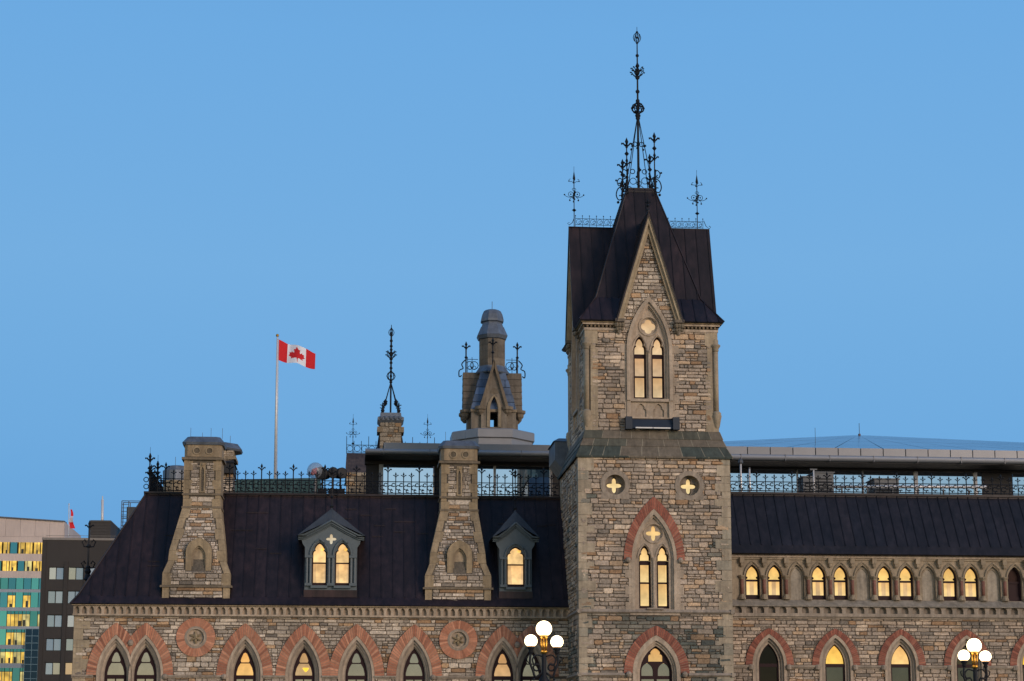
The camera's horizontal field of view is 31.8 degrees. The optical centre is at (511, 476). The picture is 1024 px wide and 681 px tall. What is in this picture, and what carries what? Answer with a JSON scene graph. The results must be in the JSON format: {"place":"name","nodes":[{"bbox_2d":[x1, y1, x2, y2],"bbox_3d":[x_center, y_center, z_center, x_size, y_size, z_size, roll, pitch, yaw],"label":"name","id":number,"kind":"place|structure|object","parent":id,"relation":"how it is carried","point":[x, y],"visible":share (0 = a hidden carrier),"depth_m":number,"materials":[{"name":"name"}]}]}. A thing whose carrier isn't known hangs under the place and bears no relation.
{"place":"outdoors","nodes":[
{"label":"outdoors","id":0,"kind":"place"},
{"bbox_2d":[345,325,434,494],"bbox_3d":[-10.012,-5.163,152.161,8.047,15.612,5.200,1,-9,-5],"label":"spire tower","id":1,"kind":"structure","parent":0,"point":[390,429],"depth_m":150.98,"materials":[{"name":"stone"}]},
{"bbox_2d":[0,0,1023,537],"label":"sky","id":2,"kind":"structure","parent":0,"point":[186,186],"materials":[{"name":"blue"}]},
{"label":"ground","id":3,"kind":"structure","parent":0,"visible":0},
{"bbox_2d":[0,516,80,680],"bbox_3d":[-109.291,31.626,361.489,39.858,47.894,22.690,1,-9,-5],"label":"glass office","id":4,"kind":"structure","parent":3,"relation":"on","point":[20,559],"depth_m":353.38,"materials":[{"name":"teal glass"}]},
{"bbox_2d":[0,672,3,680],"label":"window","id":5,"kind":"structure","parent":4,"relation":"in","point":[1,673],"depth_m":350.41,"materials":[{"name":"yellow glass"}]},
{"bbox_2d":[0,649,4,662],"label":"window","id":6,"kind":"structure","parent":4,"relation":"in","point":[2,654],"depth_m":351.00,"materials":[{"name":"yellow glass"}]},
{"bbox_2d":[0,629,5,644],"bbox_3d":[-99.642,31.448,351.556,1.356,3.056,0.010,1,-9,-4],"label":"window","id":7,"kind":"structure","parent":4,"relation":"in","point":[2,631],"depth_m":351.61,"materials":[{"name":"teal glass"}]},
{"bbox_2d":[0,611,6,625],"bbox_3d":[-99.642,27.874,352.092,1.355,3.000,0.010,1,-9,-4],"label":"window","id":8,"kind":"structure","parent":4,"relation":"in","point":[3,614],"depth_m":352.12,"materials":[{"name":"teal glass"}]},
{"bbox_2d":[0,592,7,606],"bbox_3d":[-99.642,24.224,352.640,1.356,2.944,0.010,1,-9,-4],"label":"window","id":9,"kind":"structure","parent":4,"relation":"in","point":[3,595],"depth_m":352.64,"materials":[{"name":"teal glass"}]},
{"bbox_2d":[1,578,7,588],"bbox_3d":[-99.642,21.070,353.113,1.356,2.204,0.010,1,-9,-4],"label":"window","id":10,"kind":"structure","parent":4,"relation":"in","point":[4,581],"depth_m":353.15,"materials":[{"name":"teal glass"}]},
{"bbox_2d":[3,561,8,570],"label":"window","id":11,"kind":"structure","parent":4,"relation":"in","point":[5,563],"depth_m":353.67,"materials":[{"name":"yellow glass"}]},
{"bbox_2d":[3,542,9,553],"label":"window","id":12,"kind":"structure","parent":4,"relation":"in","point":[6,544],"depth_m":354.19,"materials":[{"name":"yellow glass"}]},
{"bbox_2d":[5,668,11,680],"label":"window","id":13,"kind":"structure","parent":4,"relation":"in","point":[8,675],"depth_m":350.58,"materials":[{"name":"yellow glass"}]},
{"bbox_2d":[5,649,12,662],"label":"window","id":14,"kind":"structure","parent":4,"relation":"in","point":[9,655],"depth_m":351.09,"materials":[{"name":"yellow glass"}]},
{"bbox_2d":[6,629,13,644],"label":"window","id":15,"kind":"structure","parent":4,"relation":"in","point":[9,636],"depth_m":351.61,"materials":[{"name":"yellow glass"}]},
{"bbox_2d":[7,613,13,625],"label":"window","id":16,"kind":"structure","parent":4,"relation":"in","point":[10,617],"depth_m":352.21,"materials":[{"name":"yellow glass"}]},
{"bbox_2d":[8,592,14,606],"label":"window","id":17,"kind":"structure","parent":4,"relation":"in","point":[11,599],"depth_m":352.72,"materials":[{"name":"yellow glass"}]},
{"bbox_2d":[8,578,15,588],"bbox_3d":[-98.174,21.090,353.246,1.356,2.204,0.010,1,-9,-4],"label":"window","id":18,"kind":"structure","parent":4,"relation":"in","point":[12,581],"depth_m":353.24,"materials":[{"name":"teal glass"}]},
{"bbox_2d":[10,542,16,553],"bbox_3d":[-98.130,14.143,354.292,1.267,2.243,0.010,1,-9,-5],"label":"window","id":19,"kind":"structure","parent":4,"relation":"in","point":[13,550],"depth_m":354.28,"materials":[{"name":"teal glass"}]},
{"bbox_2d":[10,561,16,570],"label":"window","id":20,"kind":"structure","parent":4,"relation":"in","point":[12,563],"depth_m":353.76,"materials":[{"name":"yellow glass"}]},
{"bbox_2d":[12,668,19,680],"bbox_3d":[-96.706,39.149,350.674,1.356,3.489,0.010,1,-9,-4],"label":"window","id":21,"kind":"structure","parent":4,"relation":"in","point":[16,671],"depth_m":350.75,"materials":[{"name":"teal glass"}]},
{"bbox_2d":[13,652,19,662],"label":"window","id":22,"kind":"structure","parent":4,"relation":"in","point":[16,655],"depth_m":351.26,"materials":[{"name":"yellow glass"}]},
{"bbox_2d":[14,629,20,644],"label":"window","id":23,"kind":"structure","parent":4,"relation":"in","point":[17,636],"depth_m":351.78,"materials":[{"name":"yellow glass"}]},
{"bbox_2d":[14,611,21,625],"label":"window","id":24,"kind":"structure","parent":4,"relation":"in","point":[18,617],"depth_m":352.29,"materials":[{"name":"yellow glass"}]},
{"bbox_2d":[15,592,22,606],"bbox_3d":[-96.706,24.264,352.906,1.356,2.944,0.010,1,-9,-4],"label":"window","id":25,"kind":"structure","parent":4,"relation":"in","point":[19,595],"depth_m":352.89,"materials":[{"name":"teal glass"}]},
{"bbox_2d":[16,578,22,588],"bbox_3d":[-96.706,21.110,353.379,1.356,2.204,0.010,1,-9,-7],"label":"window","id":26,"kind":"structure","parent":4,"relation":"in","point":[19,581],"depth_m":353.41,"materials":[{"name":"teal glass"}]},
{"bbox_2d":[18,561,23,570],"bbox_3d":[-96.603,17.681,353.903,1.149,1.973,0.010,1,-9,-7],"label":"window","id":27,"kind":"structure","parent":4,"relation":"in","point":[20,563],"depth_m":353.93,"materials":[{"name":"teal glass"}]},
{"bbox_2d":[19,542,24,553],"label":"window","id":28,"kind":"structure","parent":4,"relation":"in","point":[21,544],"depth_m":354.45,"materials":[{"name":"yellow glass"}]},
{"bbox_2d":[20,668,23,680],"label":"window","id":29,"kind":"structure","parent":4,"relation":"in","point":[21,673],"depth_m":350.83,"materials":[{"name":"yellow glass"}]},
{"bbox_2d":[21,629,24,644],"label":"window","id":30,"kind":"structure","parent":4,"relation":"in","point":[23,634],"depth_m":351.86,"materials":[{"name":"yellow glass"}]},
{"bbox_2d":[21,649,24,662],"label":"window","id":31,"kind":"structure","parent":4,"relation":"in","point":[22,653],"depth_m":351.35,"materials":[{"name":"yellow glass"}]},
{"bbox_2d":[22,611,29,625],"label":"window","id":32,"kind":"structure","parent":4,"relation":"in","point":[25,620],"depth_m":352.46,"materials":[{"name":"yellow glass"}]},
{"bbox_2d":[23,596,29,606],"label":"window","id":33,"kind":"structure","parent":4,"relation":"in","point":[26,599],"depth_m":352.98,"materials":[{"name":"yellow glass"}]},
{"bbox_2d":[24,578,30,588],"bbox_3d":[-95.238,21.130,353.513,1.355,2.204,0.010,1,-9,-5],"label":"window","id":34,"kind":"structure","parent":4,"relation":"in","point":[27,581],"depth_m":353.50,"materials":[{"name":"teal glass"}]},
{"bbox_2d":[25,561,31,570],"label":"window","id":35,"kind":"structure","parent":4,"relation":"in","point":[28,564],"depth_m":354.02,"materials":[{"name":"yellow glass"}]},
{"bbox_2d":[26,542,32,553],"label":"window","id":36,"kind":"structure","parent":4,"relation":"in","point":[28,544],"depth_m":354.54,"materials":[{"name":"yellow glass"}]},
{"bbox_2d":[30,611,36,625],"bbox_3d":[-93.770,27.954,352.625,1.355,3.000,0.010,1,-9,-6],"label":"window","id":37,"kind":"structure","parent":4,"relation":"in","point":[33,614],"depth_m":352.64,"materials":[{"name":"teal glass"}]},
{"bbox_2d":[31,592,37,606],"bbox_3d":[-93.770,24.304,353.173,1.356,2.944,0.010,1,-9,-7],"label":"window","id":38,"kind":"structure","parent":4,"relation":"in","point":[34,595],"depth_m":353.15,"materials":[{"name":"teal glass"}]},
{"bbox_2d":[31,578,38,588],"bbox_3d":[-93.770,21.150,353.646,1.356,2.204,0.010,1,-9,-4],"label":"window","id":39,"kind":"structure","parent":4,"relation":"in","point":[35,581],"depth_m":353.67,"materials":[{"name":"teal glass"}]},
{"bbox_2d":[33,561,38,570],"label":"window","id":40,"kind":"structure","parent":4,"relation":"in","point":[35,563],"depth_m":354.19,"materials":[{"name":"yellow glass"}]},
{"bbox_2d":[34,542,39,553],"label":"window","id":41,"kind":"structure","parent":4,"relation":"in","point":[36,544],"depth_m":354.71,"materials":[{"name":"yellow glass"}]},
{"bbox_2d":[37,535,114,680],"bbox_3d":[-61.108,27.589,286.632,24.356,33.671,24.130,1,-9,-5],"label":"office block","id":42,"kind":"structure","parent":3,"relation":"on","point":[63,581],"depth_m":275.21,"materials":[{"name":"grey concrete"}]},
{"bbox_2d":[45,662,59,674],"bbox_3d":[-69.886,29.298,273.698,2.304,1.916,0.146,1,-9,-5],"label":"window","id":43,"kind":"structure","parent":42,"relation":"in","point":[51,668],"depth_m":273.70,"materials":[{"name":"grey glass"}]},
{"bbox_2d":[46,638,60,650],"bbox_3d":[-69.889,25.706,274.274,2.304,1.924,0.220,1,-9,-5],"label":"window","id":44,"kind":"structure","parent":42,"relation":"in","point":[52,644],"depth_m":274.23,"materials":[{"name":"grey glass"}]},
{"bbox_2d":[47,615,61,626],"bbox_3d":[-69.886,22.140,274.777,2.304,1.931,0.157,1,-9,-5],"label":"window","id":45,"kind":"structure","parent":42,"relation":"in","point":[52,620],"depth_m":274.77,"materials":[{"name":"grey glass"}]},
{"bbox_2d":[47,591,62,603],"bbox_3d":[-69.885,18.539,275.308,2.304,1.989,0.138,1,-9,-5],"label":"window","id":46,"kind":"structure","parent":42,"relation":"in","point":[54,597],"depth_m":275.30,"materials":[{"name":"grey glass"}]},
{"bbox_2d":[48,567,63,579],"bbox_3d":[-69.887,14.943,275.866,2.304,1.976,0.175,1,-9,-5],"label":"window","id":47,"kind":"structure","parent":42,"relation":"in","point":[55,573],"depth_m":275.84,"materials":[{"name":"grey glass"}]},
{"bbox_2d":[65,638,72,650],"bbox_3d":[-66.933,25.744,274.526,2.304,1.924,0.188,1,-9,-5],"label":"window","id":48,"kind":"structure","parent":42,"relation":"in","point":[69,641],"depth_m":274.43,"materials":[{"name":"grey glass"}]},
{"bbox_2d":[65,662,72,674],"bbox_3d":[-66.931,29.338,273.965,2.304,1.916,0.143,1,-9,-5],"label":"window","id":49,"kind":"structure","parent":42,"relation":"in","point":[68,665],"depth_m":273.90,"materials":[{"name":"beige glass"}]},
{"bbox_2d":[66,615,73,626],"bbox_3d":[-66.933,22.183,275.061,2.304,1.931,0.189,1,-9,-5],"label":"window","id":50,"kind":"structure","parent":42,"relation":"in","point":[70,619],"depth_m":275.04,"materials":[{"name":"grey glass"}]},
{"bbox_2d":[67,591,78,603],"bbox_3d":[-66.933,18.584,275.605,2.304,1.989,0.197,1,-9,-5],"label":"window","id":51,"kind":"structure","parent":42,"relation":"in","point":[71,594],"depth_m":275.57,"materials":[{"name":"grey glass"}]},
{"bbox_2d":[68,567,83,579],"bbox_3d":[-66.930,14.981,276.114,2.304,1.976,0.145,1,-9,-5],"label":"window","id":52,"kind":"structure","parent":42,"relation":"in","point":[74,573],"depth_m":276.11,"materials":[{"name":"grey glass"}]},
{"bbox_2d":[90,520,119,537],"bbox_3d":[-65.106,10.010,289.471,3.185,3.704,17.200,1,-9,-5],"label":"roof penthouse","id":53,"kind":"object","parent":42,"relation":"on","point":[104,529],"visible":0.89,"depth_m":281.22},
{"bbox_2d":[101,496,103,519],"bbox_3d":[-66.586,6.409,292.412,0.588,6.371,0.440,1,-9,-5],"label":"mast","id":54,"kind":"object","parent":53,"relation":"on","point":[102,509],"visible":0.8,"depth_m":292.42,"materials":[{"name":"white metal"}]},
{"bbox_2d":[121,500,138,527],"bbox_3d":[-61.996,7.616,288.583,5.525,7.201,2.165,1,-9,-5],"label":"steel platform","id":55,"kind":"structure","parent":42,"relation":"on","point":[123,511],"depth_m":287.97,"materials":[{"name":"grey metal"}]},
{"bbox_2d":[126,507,135,520],"bbox_3d":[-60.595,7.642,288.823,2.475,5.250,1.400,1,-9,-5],"label":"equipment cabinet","id":56,"kind":"object","parent":55,"relation":"attached to","point":[131,509],"visible":0.14,"depth_m":288.37,"materials":[{"name":"grey metal"}]},
{"bbox_3d":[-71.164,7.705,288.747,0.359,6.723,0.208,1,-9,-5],"label":"flagpole","id":57,"kind":"object","parent":42,"relation":"on","visible":0},
{"bbox_2d":[69,509,74,527],"bbox_3d":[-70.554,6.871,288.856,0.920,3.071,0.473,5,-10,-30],"label":"flag","id":58,"kind":"object","parent":57,"relation":"attached to","point":[71,523],"visible":1,"depth_m":288.81,"materials":[{"name":"fabric"}]},
{"bbox_2d":[235,478,320,492],"bbox_3d":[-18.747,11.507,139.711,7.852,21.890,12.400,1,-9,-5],"label":"green roof building","id":59,"kind":"structure","parent":3,"relation":"on","point":[299,489],"depth_m":135.47,"materials":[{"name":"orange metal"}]},
{"bbox_2d":[274,334,278,478],"bbox_3d":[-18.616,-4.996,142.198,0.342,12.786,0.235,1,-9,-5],"label":"flagpole","id":60,"kind":"object","parent":59,"relation":"on","point":[276,414],"visible":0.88,"depth_m":142.13,"materials":[{"name":"white metal"}]},
{"bbox_2d":[278,339,314,368],"bbox_3d":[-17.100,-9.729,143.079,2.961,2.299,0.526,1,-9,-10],"label":"flag","id":61,"kind":"object","parent":60,"relation":"attached to","point":[303,356],"visible":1,"depth_m":143.06,"materials":[{"name":"fabric"}]},
{"bbox_2d":[69,428,568,680],"bbox_3d":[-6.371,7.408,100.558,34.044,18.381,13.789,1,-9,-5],"label":"stone wing","id":62,"kind":"structure","parent":3,"relation":"on","point":[203,576],"depth_m":94.34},
{"bbox_2d":[86,622,130,680],"bbox_3d":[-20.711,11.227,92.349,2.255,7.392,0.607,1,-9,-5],"label":"window","id":63,"kind":"structure","parent":62,"relation":"in","point":[109,659],"depth_m":92.53,"materials":[{"name":"stone"}]},
{"bbox_2d":[128,623,172,680],"bbox_3d":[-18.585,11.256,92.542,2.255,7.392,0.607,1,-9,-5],"label":"window","id":64,"kind":"structure","parent":62,"relation":"in","point":[147,659],"depth_m":92.69,"materials":[{"name":"stone"}]},
{"bbox_2d":[163,457,183,491],"bbox_3d":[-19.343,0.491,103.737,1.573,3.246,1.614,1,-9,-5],"label":"roof vent","id":65,"kind":"object","parent":62,"relation":"on","point":[176,468],"visible":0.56,"depth_m":103.09,"materials":[{"name":"metal"}]},
{"bbox_2d":[223,436,242,490],"bbox_3d":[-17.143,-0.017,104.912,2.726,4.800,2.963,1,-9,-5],"label":"chimney","id":66,"kind":"object","parent":62,"relation":"on","point":[232,451],"visible":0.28,"depth_m":104.14,"materials":[{"name":"stone"}]},
{"bbox_2d":[216,623,272,680],"bbox_3d":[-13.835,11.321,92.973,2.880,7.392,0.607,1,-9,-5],"label":"window","id":67,"kind":"structure","parent":62,"relation":"in","point":[244,663],"depth_m":93.12,"materials":[{"name":"stone"}]},
{"bbox_2d":[276,624,329,680],"bbox_3d":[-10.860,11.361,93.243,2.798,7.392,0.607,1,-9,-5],"label":"window","id":68,"kind":"structure","parent":62,"relation":"in","point":[303,663],"depth_m":93.39,"materials":[{"name":"stone"}]},
{"bbox_2d":[310,468,316,491],"bbox_3d":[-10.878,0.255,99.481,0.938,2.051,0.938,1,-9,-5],"label":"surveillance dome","id":69,"kind":"structure","parent":62,"relation":"on","point":[313,471],"depth_m":99.40,"materials":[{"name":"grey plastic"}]},
{"bbox_2d":[315,467,329,491],"bbox_3d":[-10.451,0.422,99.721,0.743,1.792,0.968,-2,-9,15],"label":"floodlight","id":70,"kind":"object","parent":62,"relation":"on","point":[320,471],"visible":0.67,"depth_m":99.38,"materials":[{"name":"black metal"}]},
{"bbox_2d":[328,467,337,493],"bbox_3d":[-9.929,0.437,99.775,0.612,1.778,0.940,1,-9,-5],"label":"floodlight","id":71,"kind":"object","parent":62,"relation":"on","point":[335,469],"visible":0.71,"depth_m":99.41,"materials":[{"name":"black metal"}]},
{"bbox_2d":[336,467,346,493],"bbox_3d":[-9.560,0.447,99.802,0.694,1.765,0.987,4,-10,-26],"label":"floodlight","id":72,"kind":"object","parent":62,"relation":"on","point":[342,470],"visible":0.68,"depth_m":99.53,"materials":[{"name":"black metal"}]},
{"bbox_2d":[330,624,383,680],"bbox_3d":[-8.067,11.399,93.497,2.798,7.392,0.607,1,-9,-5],"label":"window","id":73,"kind":"structure","parent":62,"relation":"in","point":[358,659],"depth_m":93.64,"materials":[{"name":"stone"}]},
{"bbox_2d":[387,624,441,680],"bbox_3d":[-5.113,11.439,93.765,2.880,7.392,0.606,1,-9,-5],"label":"window","id":74,"kind":"structure","parent":62,"relation":"in","point":[414,663],"depth_m":93.92,"materials":[{"name":"stone"}]},
{"bbox_2d":[475,625,518,680],"bbox_3d":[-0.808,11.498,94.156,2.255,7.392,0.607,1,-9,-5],"label":"window","id":75,"kind":"structure","parent":62,"relation":"in","point":[501,664],"depth_m":94.36,"materials":[{"name":"stone"}]},
{"bbox_2d":[516,625,558,680],"bbox_3d":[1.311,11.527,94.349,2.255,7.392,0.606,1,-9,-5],"label":"window","id":76,"kind":"structure","parent":62,"relation":"in","point":[525,672],"depth_m":94.49,"materials":[{"name":"stone"}]},
{"bbox_2d":[548,438,568,476],"bbox_3d":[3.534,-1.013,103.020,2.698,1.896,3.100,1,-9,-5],"label":"duct housing","id":77,"kind":"object","parent":62,"relation":"on","point":[558,448],"visible":0.31,"depth_m":101.62,"materials":[{"name":"grey metal"}]},
{"bbox_2d":[365,428,1023,495],"bbox_3d":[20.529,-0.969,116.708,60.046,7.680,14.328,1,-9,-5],"label":"rooftop pavilion","id":78,"kind":"structure","parent":62,"relation":"on","point":[867,456],"depth_m":110.23,"materials":[{"name":"metal"}]},
{"bbox_2d":[450,309,534,444],"bbox_3d":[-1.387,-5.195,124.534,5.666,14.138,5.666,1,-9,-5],"label":"ventilation tower","id":79,"kind":"structure","parent":78,"relation":"on","point":[492,388],"depth_m":123.46,"materials":[{"name":"stone"}]},
{"bbox_2d":[557,31,735,680],"bbox_3d":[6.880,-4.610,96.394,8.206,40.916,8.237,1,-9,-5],"label":"stone tower","id":80,"kind":"structure","parent":3,"relation":"on","point":[645,495],"depth_m":92.32,"materials":[{"name":"brown stone"}]},
{"bbox_2d":[572,482,574,504],"bbox_3d":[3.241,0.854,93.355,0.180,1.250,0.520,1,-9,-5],"label":"slit window","id":81,"kind":"structure","parent":80,"relation":"in","point":[573,490],"depth_m":93.28,"materials":[{"name":"glass"}]},
{"bbox_2d":[571,325,580,433],"bbox_3d":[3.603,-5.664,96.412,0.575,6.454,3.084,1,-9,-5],"label":"window","id":82,"kind":"structure","parent":80,"relation":"in","point":[575,370],"depth_m":97.07,"materials":[{"name":"stone"}]},
{"bbox_2d":[600,470,629,498],"bbox_3d":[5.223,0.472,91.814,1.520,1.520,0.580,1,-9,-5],"label":"round window","id":83,"kind":"structure","parent":80,"relation":"in","point":[614,484],"depth_m":91.61,"materials":[{"name":"stone"}]},
{"bbox_2d":[620,297,679,418],"bbox_3d":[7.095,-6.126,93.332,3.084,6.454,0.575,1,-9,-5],"label":"window","id":84,"kind":"structure","parent":80,"relation":"in","point":[648,351],"depth_m":93.26,"materials":[{"name":"stone"}]},
{"bbox_2d":[624,497,684,614],"bbox_3d":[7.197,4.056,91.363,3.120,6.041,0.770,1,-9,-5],"label":"window","id":85,"kind":"structure","parent":80,"relation":"in","point":[654,554],"depth_m":91.32,"materials":[{"name":"stone"}]},
{"bbox_2d":[624,626,688,680],"bbox_3d":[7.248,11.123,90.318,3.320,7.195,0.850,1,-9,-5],"label":"window","id":86,"kind":"structure","parent":80,"relation":"in","point":[660,657],"depth_m":90.56,"materials":[{"name":"stone"}]},
{"bbox_2d":[675,471,703,499],"bbox_3d":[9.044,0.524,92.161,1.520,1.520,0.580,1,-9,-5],"label":"round window","id":87,"kind":"structure","parent":80,"relation":"in","point":[689,485],"depth_m":91.97,"materials":[{"name":"stone"}]},
{"bbox_2d":[730,470,1023,680],"bbox_3d":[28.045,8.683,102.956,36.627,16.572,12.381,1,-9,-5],"label":"stone wing","id":88,"kind":"structure","parent":3,"relation":"on","point":[869,586],"depth_m":96.78,"materials":[{"name":"stone"}]},
{"bbox_2d":[738,458,742,491],"bbox_3d":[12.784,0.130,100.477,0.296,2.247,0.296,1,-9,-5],"label":"vent pole","id":89,"kind":"object","parent":88,"relation":"on","point":[740,461],"visible":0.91,"depth_m":100.49,"materials":[{"name":"white metal"}]},
{"bbox_2d":[748,467,750,491],"bbox_3d":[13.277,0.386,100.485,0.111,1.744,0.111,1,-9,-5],"label":"vent pole","id":90,"kind":"object","parent":88,"relation":"on","point":[749,479],"visible":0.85,"depth_m":100.47,"materials":[{"name":"white metal"}]},
{"bbox_2d":[745,565,759,598],"bbox_3d":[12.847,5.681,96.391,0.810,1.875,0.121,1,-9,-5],"label":"arcade window","id":91,"kind":"structure","parent":88,"relation":"in","point":[752,575],"depth_m":96.38,"materials":[{"name":"yellow glass"}]},
{"bbox_2d":[745,628,793,680],"bbox_3d":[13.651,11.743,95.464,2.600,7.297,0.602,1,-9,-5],"label":"window","id":92,"kind":"structure","parent":88,"relation":"in","point":[769,653],"depth_m":95.66,"materials":[{"name":"stone"}]},
{"bbox_2d":[767,565,781,598],"bbox_3d":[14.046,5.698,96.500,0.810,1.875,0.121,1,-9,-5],"label":"arcade window","id":93,"kind":"structure","parent":88,"relation":"in","point":[774,575],"depth_m":96.50,"materials":[{"name":"yellow glass"}]},
{"bbox_2d":[797,476,814,492],"bbox_3d":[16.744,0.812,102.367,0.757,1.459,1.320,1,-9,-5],"label":"rooftop unit","id":94,"kind":"object","parent":88,"relation":"on","point":[804,479],"visible":0.3,"depth_m":101.84,"materials":[{"name":"grey metal"}]},
{"bbox_2d":[810,469,816,492],"bbox_3d":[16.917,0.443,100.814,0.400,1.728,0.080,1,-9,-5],"label":"vent pole","id":95,"kind":"object","parent":88,"relation":"on","point":[813,479],"visible":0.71,"depth_m":100.83,"materials":[{"name":"white metal"}]},
{"bbox_2d":[812,566,825,599],"bbox_3d":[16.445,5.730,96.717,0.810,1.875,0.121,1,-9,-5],"label":"arcade window","id":96,"kind":"structure","parent":88,"relation":"in","point":[818,576],"depth_m":96.71,"materials":[{"name":"yellow glass"}]},
{"bbox_2d":[807,471,834,492],"bbox_3d":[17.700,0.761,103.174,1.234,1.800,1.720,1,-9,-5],"label":"rooftop unit","id":97,"kind":"object","parent":88,"relation":"on","point":[823,478],"visible":0.42,"depth_m":102.43,"materials":[{"name":"grey metal"}]},
{"bbox_2d":[812,629,859,680],"bbox_3d":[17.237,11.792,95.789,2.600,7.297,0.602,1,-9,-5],"label":"window","id":98,"kind":"structure","parent":88,"relation":"in","point":[836,654],"depth_m":95.98,"materials":[{"name":"stone"}]},
{"bbox_2d":[834,566,847,599],"bbox_3d":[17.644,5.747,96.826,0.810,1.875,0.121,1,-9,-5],"label":"arcade window","id":99,"kind":"structure","parent":88,"relation":"in","point":[840,576],"depth_m":96.83,"materials":[{"name":"yellow glass"}]},
{"bbox_2d":[866,478,899,493],"bbox_3d":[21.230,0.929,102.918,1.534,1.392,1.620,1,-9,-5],"label":"rooftop unit","id":100,"kind":"object","parent":88,"relation":"on","point":[882,480],"visible":0.29,"depth_m":102.24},
{"bbox_2d":[877,566,890,599],"bbox_3d":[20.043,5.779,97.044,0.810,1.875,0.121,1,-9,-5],"label":"arcade window","id":101,"kind":"structure","parent":88,"relation":"in","point":[884,578],"depth_m":97.04,"materials":[{"name":"yellow glass"}]},
{"bbox_2d":[878,629,925,680],"bbox_3d":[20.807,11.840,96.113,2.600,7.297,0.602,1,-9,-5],"label":"window","id":102,"kind":"structure","parent":88,"relation":"in","point":[901,654],"depth_m":96.31,"materials":[{"name":"stone"}]},
{"bbox_2d":[899,566,912,599],"bbox_3d":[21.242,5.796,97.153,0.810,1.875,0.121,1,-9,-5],"label":"arcade window","id":103,"kind":"structure","parent":88,"relation":"in","point":[905,577],"depth_m":97.16,"materials":[{"name":"yellow glass"}]},
{"bbox_2d":[834,485,986,494],"bbox_3d":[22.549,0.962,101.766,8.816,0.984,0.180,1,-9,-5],"label":"iron roof railing","id":104,"kind":"object","parent":88,"relation":"on","point":[951,486],"visible":0.41,"depth_m":101.81,"materials":[{"name":"black metal"}]},
{"bbox_2d":[943,567,956,600],"bbox_3d":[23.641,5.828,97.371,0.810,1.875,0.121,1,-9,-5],"label":"arcade window","id":105,"kind":"structure","parent":88,"relation":"in","point":[949,578],"depth_m":97.38,"materials":[{"name":"yellow glass"}]},
{"bbox_2d":[944,629,990,680],"bbox_3d":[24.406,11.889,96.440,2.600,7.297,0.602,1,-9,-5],"label":"window","id":106,"kind":"structure","parent":88,"relation":"in","point":[959,643],"depth_m":96.62,"materials":[{"name":"stone"}]},
{"bbox_2d":[964,567,977,600],"bbox_3d":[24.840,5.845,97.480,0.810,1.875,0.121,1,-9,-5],"label":"arcade window","id":107,"kind":"structure","parent":88,"relation":"in","point":[971,580],"depth_m":97.47,"materials":[{"name":"yellow glass"}]},
{"bbox_2d":[1008,567,1021,600],"bbox_3d":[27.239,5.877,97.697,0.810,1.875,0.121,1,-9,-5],"label":"arcade window","id":108,"kind":"structure","parent":88,"relation":"in","point":[1014,580],"depth_m":97.71,"materials":[{"name":"brown wood"}]},
{"bbox_2d":[1010,635,1023,680],"bbox_3d":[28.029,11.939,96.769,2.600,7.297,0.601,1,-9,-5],"label":"window","id":109,"kind":"structure","parent":88,"relation":"in","point":[1017,655],"depth_m":96.78,"materials":[{"name":"stone"}]},
{"label":"path","id":110,"kind":"structure","parent":0,"visible":0},
{"bbox_2d":[525,621,562,680],"bbox_3d":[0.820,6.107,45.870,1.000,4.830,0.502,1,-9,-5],"label":"street lamp","id":111,"kind":"object","parent":110,"relation":"on","point":[543,629],"visible":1,"depth_m":46.04,"materials":[{"name":"white glass"}]},
{"bbox_2d":[958,638,990,680],"bbox_3d":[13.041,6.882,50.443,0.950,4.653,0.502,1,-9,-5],"label":"street lamp","id":112,"kind":"object","parent":110,"relation":"on","point":[974,645],"visible":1,"depth_m":50.62,"materials":[{"name":"white glass"}]}
]}

